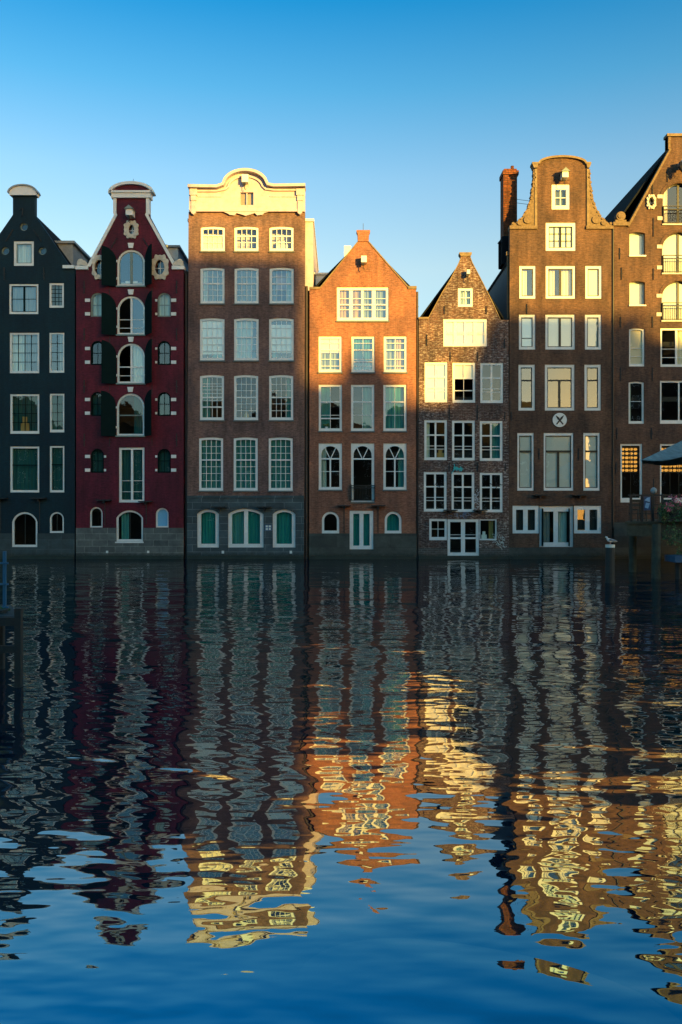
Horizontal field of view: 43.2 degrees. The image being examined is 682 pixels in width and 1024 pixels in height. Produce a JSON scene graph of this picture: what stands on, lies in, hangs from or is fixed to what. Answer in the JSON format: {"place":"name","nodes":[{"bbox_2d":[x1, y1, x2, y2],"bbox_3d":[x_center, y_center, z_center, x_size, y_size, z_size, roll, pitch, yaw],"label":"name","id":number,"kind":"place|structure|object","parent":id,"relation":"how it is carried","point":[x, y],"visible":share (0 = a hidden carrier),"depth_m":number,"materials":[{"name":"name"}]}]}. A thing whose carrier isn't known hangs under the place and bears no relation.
{"place":"outdoors","nodes":[
{"label":"outdoors","id":0,"kind":"place"},
{"bbox_2d":[0,559,681,1023],"bbox_3d":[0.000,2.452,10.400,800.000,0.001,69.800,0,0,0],"label":"water","id":1,"kind":"structure","parent":0,"point":[340,791],"depth_m":7.49,"materials":[{"name":"blue liquid"}]},
{"bbox_2d":[0,605,22,687],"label":"jetty","id":2,"kind":"object","parent":1,"relation":"in","point":[13,617],"visible":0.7,"depth_m":12.01,"materials":[{"name":"brown wood"}]},
{"bbox_2d":[0,551,8,607],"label":"blue railing","id":3,"kind":"object","parent":2,"relation":"on","point":[4,563],"visible":0.9,"depth_m":13.18,"materials":[{"name":"metal"}]},
{"bbox_2d":[605,544,614,582],"bbox_3d":[9.286,2.089,29.712,0.337,1.926,0.324,0,0,0],"label":"mooring post","id":4,"kind":"object","parent":1,"relation":"in","point":[609,563],"visible":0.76,"depth_m":29.58,"materials":[{"name":"grey wood"}]},
{"bbox_2d":[625,519,681,578],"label":"terrace","id":5,"kind":"structure","parent":1,"relation":"in","point":[655,529],"depth_m":33.00,"materials":[{"name":"brown wood"}]},
{"bbox_2d":[628,494,681,521],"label":"railing","id":6,"kind":"object","parent":5,"relation":"on","point":[641,513],"visible":0.81,"depth_m":33.06,"materials":[{"name":"black metal"}]},
{"bbox_2d":[642,441,681,465],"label":"parasol","id":7,"kind":"object","parent":5,"relation":"on","point":[671,455],"visible":1,"depth_m":34.76,"materials":[{"name":"grey fabric"}]},
{"bbox_2d":[654,494,681,554],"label":"flower box","id":8,"kind":"object","parent":5,"relation":"on","point":[668,512],"visible":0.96,"depth_m":32.50,"materials":[{"name":"green plant"}]},
{"bbox_2d":[665,555,681,578],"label":"pontoon","id":9,"kind":"object","parent":1,"relation":"on","point":[677,559],"visible":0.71,"depth_m":31.42,"materials":[{"name":"blue paint"}]},
{"bbox_2d":[0,0,681,316],"label":"sky","id":10,"kind":"structure","parent":0,"point":[400,121],"materials":[{"name":"blue"}]},
{"bbox_2d":[450,549,475,551],"bbox_3d":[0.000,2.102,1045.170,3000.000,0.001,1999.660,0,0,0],"label":"ground","id":11,"kind":"structure","parent":0,"point":[459,550],"depth_m":46.97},
{"bbox_2d":[0,184,90,558],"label":"gable house","id":12,"kind":"structure","parent":11,"relation":"on","point":[39,258],"depth_m":45.00,"materials":[{"name":"black paint"}]},
{"bbox_2d":[9,284,37,313],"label":"window","id":13,"kind":"structure","parent":12,"relation":"in","point":[23,298],"depth_m":45.22,"materials":[{"name":"blue glass"}]},
{"bbox_2d":[14,241,33,265],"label":"window","id":14,"kind":"structure","parent":12,"relation":"in","point":[23,250],"depth_m":45.09,"materials":[{"name":"beige paint"}]},
{"bbox_2d":[10,333,38,372],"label":"window","id":15,"kind":"structure","parent":12,"relation":"in","point":[24,347],"depth_m":45.23,"materials":[{"name":"white glass"}]},
{"bbox_2d":[10,394,38,433],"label":"window","id":16,"kind":"structure","parent":12,"relation":"in","point":[24,408],"depth_m":45.23,"materials":[{"name":"green glass"}]},
{"bbox_2d":[10,447,38,491],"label":"window","id":17,"kind":"structure","parent":12,"relation":"in","point":[24,461],"depth_m":45.24,"materials":[{"name":"teal glass"}]},
{"bbox_2d":[12,512,36,546],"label":"window","id":18,"kind":"structure","parent":12,"relation":"in","point":[13,522],"depth_m":45.03,"materials":[{"name":"beige paint"}]},
{"bbox_2d":[49,283,63,307],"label":"window","id":19,"kind":"structure","parent":12,"relation":"in","point":[56,290],"depth_m":45.06,"materials":[{"name":"beige paint"}]},
{"bbox_2d":[49,333,63,372],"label":"window","id":20,"kind":"structure","parent":12,"relation":"in","point":[61,343],"depth_m":45.06,"materials":[{"name":"beige paint"}]},
{"bbox_2d":[50,394,63,431],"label":"window","id":21,"kind":"structure","parent":12,"relation":"in","point":[56,400],"depth_m":45.22,"materials":[{"name":"grey glass"}]},
{"bbox_2d":[50,446,63,491],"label":"window","id":22,"kind":"structure","parent":12,"relation":"in","point":[56,452],"depth_m":45.24,"materials":[{"name":"teal glass"}]},
{"bbox_2d":[75,179,187,558],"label":"warehouse","id":23,"kind":"structure","parent":11,"relation":"on","point":[130,388],"depth_m":45.00,"materials":[{"name":"red brick"}]},
{"bbox_2d":[91,293,100,316],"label":"window","id":24,"kind":"structure","parent":23,"relation":"in","point":[96,298],"depth_m":45.27,"materials":[{"name":"blue glass"}]},
{"bbox_2d":[91,341,100,364],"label":"window","id":25,"kind":"structure","parent":23,"relation":"in","point":[96,346],"depth_m":45.26,"materials":[{"name":"glass"}]},
{"bbox_2d":[91,392,100,415],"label":"window","id":26,"kind":"structure","parent":23,"relation":"in","point":[96,397],"depth_m":45.28,"materials":[{"name":"black glass"}]},
{"bbox_2d":[91,449,103,472],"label":"window","id":27,"kind":"structure","parent":23,"relation":"in","point":[97,455],"depth_m":45.25,"materials":[{"name":"teal glass"}]},
{"bbox_2d":[115,510,143,542],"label":"window","id":28,"kind":"structure","parent":23,"relation":"in","point":[125,515],"depth_m":45.06,"materials":[{"name":"beige paint"}]},
{"bbox_2d":[115,393,144,436],"bbox_3d":[-11.012,-5.073,45.111,1.532,2.295,0.423,0,0,0],"label":"window","id":29,"kind":"structure","parent":23,"relation":"in","point":[138,415],"depth_m":45.25,"materials":[{"name":"beige paint"}]},
{"bbox_2d":[116,250,144,286],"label":"window","id":30,"kind":"structure","parent":23,"relation":"in","point":[131,283],"depth_m":45.06,"materials":[{"name":"beige paint"}]},
{"bbox_2d":[116,296,145,335],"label":"window","id":31,"kind":"structure","parent":23,"relation":"in","point":[131,298],"depth_m":45.06,"materials":[{"name":"beige paint"}]},
{"bbox_2d":[116,343,145,384],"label":"window","id":32,"kind":"structure","parent":23,"relation":"in","point":[137,360],"depth_m":45.12,"materials":[{"name":"grey glass"}]},
{"bbox_2d":[119,447,143,501],"bbox_3d":[-10.952,-1.940,45.191,1.345,2.893,0.263,0,0,0],"label":"door","id":33,"kind":"structure","parent":23,"relation":"in","point":[126,480],"depth_m":45.26,"materials":[{"name":"beige paint"}]},
{"bbox_2d":[152,254,168,279],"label":"oval window","id":34,"kind":"structure","parent":23,"relation":"in","point":[156,258],"depth_m":44.91,"materials":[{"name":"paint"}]},
{"bbox_2d":[156,508,168,526],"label":"window","id":35,"kind":"structure","parent":23,"relation":"in","point":[162,516],"depth_m":45.15,"materials":[{"name":"blue glass"}]},
{"bbox_2d":[158,293,170,316],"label":"window","id":36,"kind":"structure","parent":23,"relation":"in","point":[164,299],"depth_m":45.26,"materials":[{"name":"blue glass"}]},
{"bbox_2d":[158,341,170,364],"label":"window","id":37,"kind":"structure","parent":23,"relation":"in","point":[164,348],"depth_m":45.25,"materials":[{"name":"glass"}]},
{"bbox_2d":[158,392,170,415],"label":"window","id":38,"kind":"structure","parent":23,"relation":"in","point":[164,399],"depth_m":45.25,"materials":[{"name":"grey glass"}]},
{"bbox_2d":[158,449,170,472],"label":"window","id":39,"kind":"structure","parent":23,"relation":"in","point":[164,456],"depth_m":45.25,"materials":[{"name":"teal glass"}]},
{"bbox_2d":[185,168,318,558],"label":"tall house","id":40,"kind":"structure","parent":11,"relation":"on","point":[253,268],"depth_m":45.00,"materials":[{"name":"brown brick"}]},
{"bbox_2d":[197,509,218,546],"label":"window","id":41,"kind":"structure","parent":40,"relation":"in","point":[207,520],"depth_m":45.26,"materials":[{"name":"beige paint"}]},
{"bbox_2d":[198,437,223,491],"bbox_3d":[-6.798,-2.477,45.111,1.342,2.867,0.362,0,0,0],"label":"window","id":42,"kind":"structure","parent":40,"relation":"in","point":[210,448],"depth_m":45.22,"materials":[{"name":"glass"}]},
{"bbox_2d":[199,268,224,304],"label":"window","id":43,"kind":"structure","parent":40,"relation":"in","point":[216,275],"depth_m":45.06,"materials":[{"name":"glass"}]},
{"bbox_2d":[199,318,224,361],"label":"window","id":44,"kind":"structure","parent":40,"relation":"in","point":[211,329],"depth_m":45.10,"materials":[{"name":"white glass"}]},
{"bbox_2d":[199,375,224,421],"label":"window","id":45,"kind":"structure","parent":40,"relation":"in","point":[205,386],"depth_m":45.04,"materials":[{"name":"beige paint"}]},
{"bbox_2d":[200,227,225,252],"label":"window","id":46,"kind":"structure","parent":40,"relation":"in","point":[209,243],"depth_m":45.06,"materials":[{"name":"beige paint"}]},
{"bbox_2d":[233,437,257,491],"bbox_3d":[-4.988,-2.477,45.111,1.342,2.867,0.362,0,0,0],"label":"window","id":47,"kind":"structure","parent":40,"relation":"in","point":[245,448],"depth_m":45.22,"materials":[{"name":"teal glass"}]},
{"bbox_2d":[233,318,258,361],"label":"window","id":48,"kind":"structure","parent":40,"relation":"in","point":[244,347],"depth_m":45.07,"materials":[{"name":"glass"}]},
{"bbox_2d":[233,375,258,421],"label":"window","id":49,"kind":"structure","parent":40,"relation":"in","point":[246,418],"depth_m":45.03,"materials":[{"name":"beige paint"}]},
{"bbox_2d":[228,508,263,546],"bbox_3d":[-4.976,0.833,45.190,1.869,2.060,0.260,0,0,0],"label":"window","id":50,"kind":"structure","parent":40,"relation":"in","point":[245,525],"depth_m":45.25,"materials":[{"name":"beige paint"}]},
{"bbox_2d":[234,227,258,252],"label":"window","id":51,"kind":"structure","parent":40,"relation":"in","point":[246,250],"depth_m":45.03,"materials":[{"name":"beige paint"}]},
{"bbox_2d":[234,268,258,304],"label":"window","id":52,"kind":"structure","parent":40,"relation":"in","point":[246,279],"depth_m":45.22,"materials":[{"name":"blue glass"}]},
{"bbox_2d":[268,318,293,361],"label":"window","id":53,"kind":"structure","parent":40,"relation":"in","point":[281,337],"depth_m":45.06,"materials":[{"name":"white glass"}]},
{"bbox_2d":[268,375,293,421],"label":"window","id":54,"kind":"structure","parent":40,"relation":"in","point":[289,418],"depth_m":45.03,"materials":[{"name":"beige paint"}]},
{"bbox_2d":[268,437,293,491],"bbox_3d":[-3.155,-2.477,45.110,1.342,2.867,0.361,0,0,0],"label":"window","id":55,"kind":"structure","parent":40,"relation":"in","point":[280,448],"depth_m":45.23,"materials":[{"name":"teal glass"}]},
{"bbox_2d":[269,227,293,252],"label":"window","id":56,"kind":"structure","parent":40,"relation":"in","point":[281,247],"depth_m":45.03,"materials":[{"name":"beige paint"}]},
{"bbox_2d":[269,268,293,304],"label":"window","id":57,"kind":"structure","parent":40,"relation":"in","point":[289,283],"depth_m":45.06,"materials":[{"name":"glass"}]},
{"bbox_2d":[273,509,294,546],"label":"window","id":58,"kind":"structure","parent":40,"relation":"in","point":[284,519],"depth_m":45.27,"materials":[{"name":"beige paint"}]},
{"bbox_2d":[308,230,416,558],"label":"gable house","id":59,"kind":"structure","parent":11,"relation":"on","point":[362,392],"depth_m":45.00,"materials":[{"name":"orange brick"}]},
{"bbox_2d":[318,337,342,373],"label":"window","id":60,"kind":"structure","parent":59,"relation":"in","point":[330,348],"depth_m":45.14,"materials":[{"name":"beige paint"}]},
{"bbox_2d":[318,385,342,431],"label":"window","id":61,"kind":"structure","parent":59,"relation":"in","point":[325,401],"depth_m":45.09,"materials":[{"name":"beige paint"}]},
{"bbox_2d":[318,443,342,490],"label":"window","id":62,"kind":"structure","parent":59,"relation":"in","point":[322,446],"depth_m":45.05,"materials":[{"name":"beige paint"}]},
{"bbox_2d":[350,511,372,548],"bbox_3d":[1.071,0.940,45.180,1.250,2.036,0.259,0,0,0],"label":"door","id":63,"kind":"structure","parent":59,"relation":"in","point":[361,522],"depth_m":45.09,"materials":[{"name":"beige paint"}]},
{"bbox_2d":[350,385,374,431],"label":"window","id":64,"kind":"structure","parent":59,"relation":"in","point":[367,401],"depth_m":45.09,"materials":[{"name":"beige paint"}]},
{"bbox_2d":[350,443,374,502],"bbox_3d":[1.131,-2.025,45.045,1.294,3.152,0.230,0,0,0],"label":"door","id":65,"kind":"structure","parent":59,"relation":"in","point":[354,446],"depth_m":45.05,"materials":[{"name":"beige paint"}]},
{"bbox_2d":[336,287,389,321],"bbox_3d":[1.143,-10.846,45.121,2.794,1.843,0.382,0,0,0],"label":"window","id":66,"kind":"structure","parent":59,"relation":"in","point":[354,304],"depth_m":45.09,"materials":[{"name":"beige paint"}]},
{"bbox_2d":[351,337,374,373],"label":"window","id":67,"kind":"structure","parent":59,"relation":"in","point":[362,348],"depth_m":45.24,"materials":[{"name":"glass"}]},
{"bbox_2d":[385,512,400,532],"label":"window","id":68,"kind":"structure","parent":59,"relation":"in","point":[392,519],"depth_m":45.25,"materials":[{"name":"beige paint"}]},
{"bbox_2d":[383,385,406,431],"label":"window","id":69,"kind":"structure","parent":59,"relation":"in","point":[394,396],"depth_m":45.25,"materials":[{"name":"teal glass"}]},
{"bbox_2d":[383,443,406,490],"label":"window","id":70,"kind":"structure","parent":59,"relation":"in","point":[401,453],"depth_m":45.05,"materials":[{"name":"beige paint"}]},
{"bbox_2d":[383,337,407,373],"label":"window","id":71,"kind":"structure","parent":59,"relation":"in","point":[395,348],"depth_m":45.24,"materials":[{"name":"beige paint"}]},
{"bbox_2d":[416,252,508,558],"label":"gable house","id":72,"kind":"structure","parent":11,"relation":"on","point":[462,417],"depth_m":45.00,"materials":[{"name":"brown brick"}]},
{"bbox_2d":[424,420,446,459],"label":"window","id":73,"kind":"structure","parent":72,"relation":"in","point":[440,456],"depth_m":45.03,"materials":[{"name":"beige paint"}]},
{"bbox_2d":[424,472,446,511],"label":"window","id":74,"kind":"structure","parent":72,"relation":"in","point":[445,473],"depth_m":45.03,"materials":[{"name":"beige paint"}]},
{"bbox_2d":[425,362,446,401],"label":"window","id":75,"kind":"structure","parent":72,"relation":"in","point":[435,372],"depth_m":45.12,"materials":[{"name":"beige paint"}]},
{"bbox_2d":[452,472,473,511],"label":"window","id":76,"kind":"structure","parent":72,"relation":"in","point":[453,473],"depth_m":45.03,"materials":[{"name":"beige paint"}]},
{"bbox_2d":[447,519,478,555],"bbox_3d":[6.393,1.333,45.085,1.655,1.917,0.110,0,0,0],"label":"door","id":77,"kind":"structure","parent":72,"relation":"in","point":[462,553],"depth_m":45.03,"materials":[{"name":"beige paint"}]},
{"bbox_2d":[452,420,474,459],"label":"window","id":78,"kind":"structure","parent":72,"relation":"in","point":[453,421],"depth_m":45.03,"materials":[{"name":"beige paint"}]},
{"bbox_2d":[453,363,474,402],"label":"window","id":79,"kind":"structure","parent":72,"relation":"in","point":[463,371],"depth_m":45.06,"materials":[{"name":"beige paint"}]},
{"bbox_2d":[443,319,486,345],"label":"window","id":80,"kind":"structure","parent":72,"relation":"in","point":[456,332],"depth_m":45.06,"materials":[{"name":"beige paint"}]},
{"bbox_2d":[458,288,472,306],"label":"window","id":81,"kind":"structure","parent":72,"relation":"in","point":[465,295],"depth_m":45.03,"materials":[{"name":"beige paint"}]},
{"bbox_2d":[480,421,501,460],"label":"window","id":82,"kind":"structure","parent":72,"relation":"in","point":[495,435],"depth_m":45.06,"materials":[{"name":"beige paint"}]},
{"bbox_2d":[480,473,501,511],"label":"window","id":83,"kind":"structure","parent":72,"relation":"in","point":[481,474],"depth_m":45.03,"materials":[{"name":"beige paint"}]},
{"bbox_2d":[480,363,502,402],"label":"window","id":84,"kind":"structure","parent":72,"relation":"in","point":[490,371],"depth_m":45.04,"materials":[{"name":"beige paint"}]},
{"bbox_2d":[487,155,613,558],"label":"neck gable house","id":85,"kind":"structure","parent":11,"relation":"on","point":[550,290],"depth_m":45.00,"materials":[{"name":"brown brick"}]},
{"bbox_2d":[517,433,533,490],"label":"window","id":86,"kind":"structure","parent":85,"relation":"in","point":[525,441],"depth_m":45.13,"materials":[{"name":"grey glass"}]},
{"bbox_2d":[513,506,538,532],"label":"window","id":87,"kind":"structure","parent":85,"relation":"in","point":[525,518],"depth_m":45.07,"materials":[{"name":"beige paint"}]},
{"bbox_2d":[518,365,534,410],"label":"window","id":88,"kind":"structure","parent":85,"relation":"in","point":[520,367],"depth_m":45.04,"materials":[{"name":"beige paint"}]},
{"bbox_2d":[519,315,534,349],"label":"window","id":89,"kind":"structure","parent":85,"relation":"in","point":[526,322],"depth_m":45.07,"materials":[{"name":"beige paint"}]},
{"bbox_2d":[519,266,535,298],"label":"window","id":90,"kind":"structure","parent":85,"relation":"in","point":[522,269],"depth_m":45.04,"materials":[{"name":"beige paint"}]},
{"bbox_2d":[539,506,572,546],"bbox_3d":[11.274,0.750,45.251,1.798,2.179,0.262,0,0,0],"label":"door","id":91,"kind":"structure","parent":85,"relation":"in","point":[559,512],"depth_m":45.15,"materials":[{"name":"beige paint"}]},
{"bbox_2d":[544,433,572,490],"bbox_3d":[11.381,-2.631,45.095,1.560,3.036,0.110,0,0,0],"label":"window","id":92,"kind":"structure","parent":85,"relation":"in","point":[558,447],"depth_m":45.13,"materials":[{"name":"grey glass"}]},
{"bbox_2d":[545,365,573,410],"bbox_3d":[11.440,-6.512,45.095,1.560,2.417,0.110,0,0,0],"label":"window","id":93,"kind":"structure","parent":85,"relation":"in","point":[571,367],"depth_m":45.04,"materials":[{"name":"beige paint"}]},
{"bbox_2d":[545,315,574,349],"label":"window","id":94,"kind":"structure","parent":85,"relation":"in","point":[559,329],"depth_m":45.13,"materials":[{"name":"beige paint"}]},
{"bbox_2d":[546,266,574,298],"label":"window","id":95,"kind":"structure","parent":85,"relation":"in","point":[566,273],"depth_m":45.07,"materials":[{"name":"beige paint"}]},
{"bbox_2d":[552,185,569,208],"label":"window","id":96,"kind":"structure","parent":85,"relation":"in","point":[560,199],"depth_m":45.04,"materials":[{"name":"beige paint"}]},
{"bbox_2d":[546,223,575,250],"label":"window","id":97,"kind":"structure","parent":85,"relation":"in","point":[559,236],"depth_m":45.07,"materials":[{"name":"beige paint"}]},
{"bbox_2d":[574,506,600,532],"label":"window","id":98,"kind":"structure","parent":85,"relation":"in","point":[587,519],"depth_m":45.07,"materials":[{"name":"beige paint"}]},
{"bbox_2d":[583,433,599,490],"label":"window","id":99,"kind":"structure","parent":85,"relation":"in","point":[591,441],"depth_m":45.11,"materials":[{"name":"grey glass"}]},
{"bbox_2d":[584,365,600,410],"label":"window","id":100,"kind":"structure","parent":85,"relation":"in","point":[598,367],"depth_m":45.04,"materials":[{"name":"beige paint"}]},
{"bbox_2d":[585,315,600,349],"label":"window","id":101,"kind":"structure","parent":85,"relation":"in","point":[592,322],"depth_m":45.08,"materials":[{"name":"beige paint"}]},
{"bbox_2d":[585,266,601,298],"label":"window","id":102,"kind":"structure","parent":85,"relation":"in","point":[593,274],"depth_m":45.07,"materials":[{"name":"beige paint"}]},
{"bbox_2d":[605,133,681,558],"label":"wide warehouse","id":103,"kind":"structure","parent":11,"relation":"on","point":[644,216],"depth_m":45.00,"materials":[{"name":"brick"}]},
{"bbox_2d":[620,444,641,501],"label":"window","id":104,"kind":"structure","parent":103,"relation":"in","point":[622,451],"depth_m":45.11,"materials":[{"name":"beige paint"}]},
{"bbox_2d":[629,328,643,365],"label":"window","id":105,"kind":"structure","parent":103,"relation":"in","point":[636,335],"depth_m":45.15,"materials":[{"name":"beige paint"}]},
{"bbox_2d":[629,382,643,423],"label":"window","id":106,"kind":"structure","parent":103,"relation":"in","point":[642,384],"depth_m":45.06,"materials":[{"name":"beige paint"}]},
{"bbox_2d":[629,233,645,256],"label":"window","id":107,"kind":"structure","parent":103,"relation":"in","point":[636,239],"depth_m":45.29,"materials":[{"name":"beige paint"}]},
{"bbox_2d":[629,282,645,305],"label":"window","id":108,"kind":"structure","parent":103,"relation":"in","point":[636,288],"depth_m":45.29,"materials":[{"name":"beige paint"}]},
{"bbox_2d":[660,328,681,366],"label":"window","id":109,"kind":"structure","parent":103,"relation":"in","point":[678,331],"depth_m":45.09,"materials":[{"name":"beige paint"}]},
{"bbox_2d":[660,381,681,423],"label":"window","id":110,"kind":"structure","parent":103,"relation":"in","point":[678,421],"depth_m":45.06,"materials":[{"name":"beige paint"}]},
{"bbox_2d":[660,444,681,501],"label":"window","id":111,"kind":"structure","parent":103,"relation":"in","point":[661,448],"depth_m":45.12,"materials":[{"name":"beige paint"}]},
{"bbox_2d":[661,282,681,321],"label":"window","id":112,"kind":"structure","parent":103,"relation":"in","point":[673,292],"depth_m":45.27,"materials":[{"name":"beige paint"}]},
{"bbox_2d":[662,233,681,274],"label":"window","id":113,"kind":"structure","parent":103,"relation":"in","point":[672,245],"depth_m":45.27,"materials":[{"name":"beige paint"}]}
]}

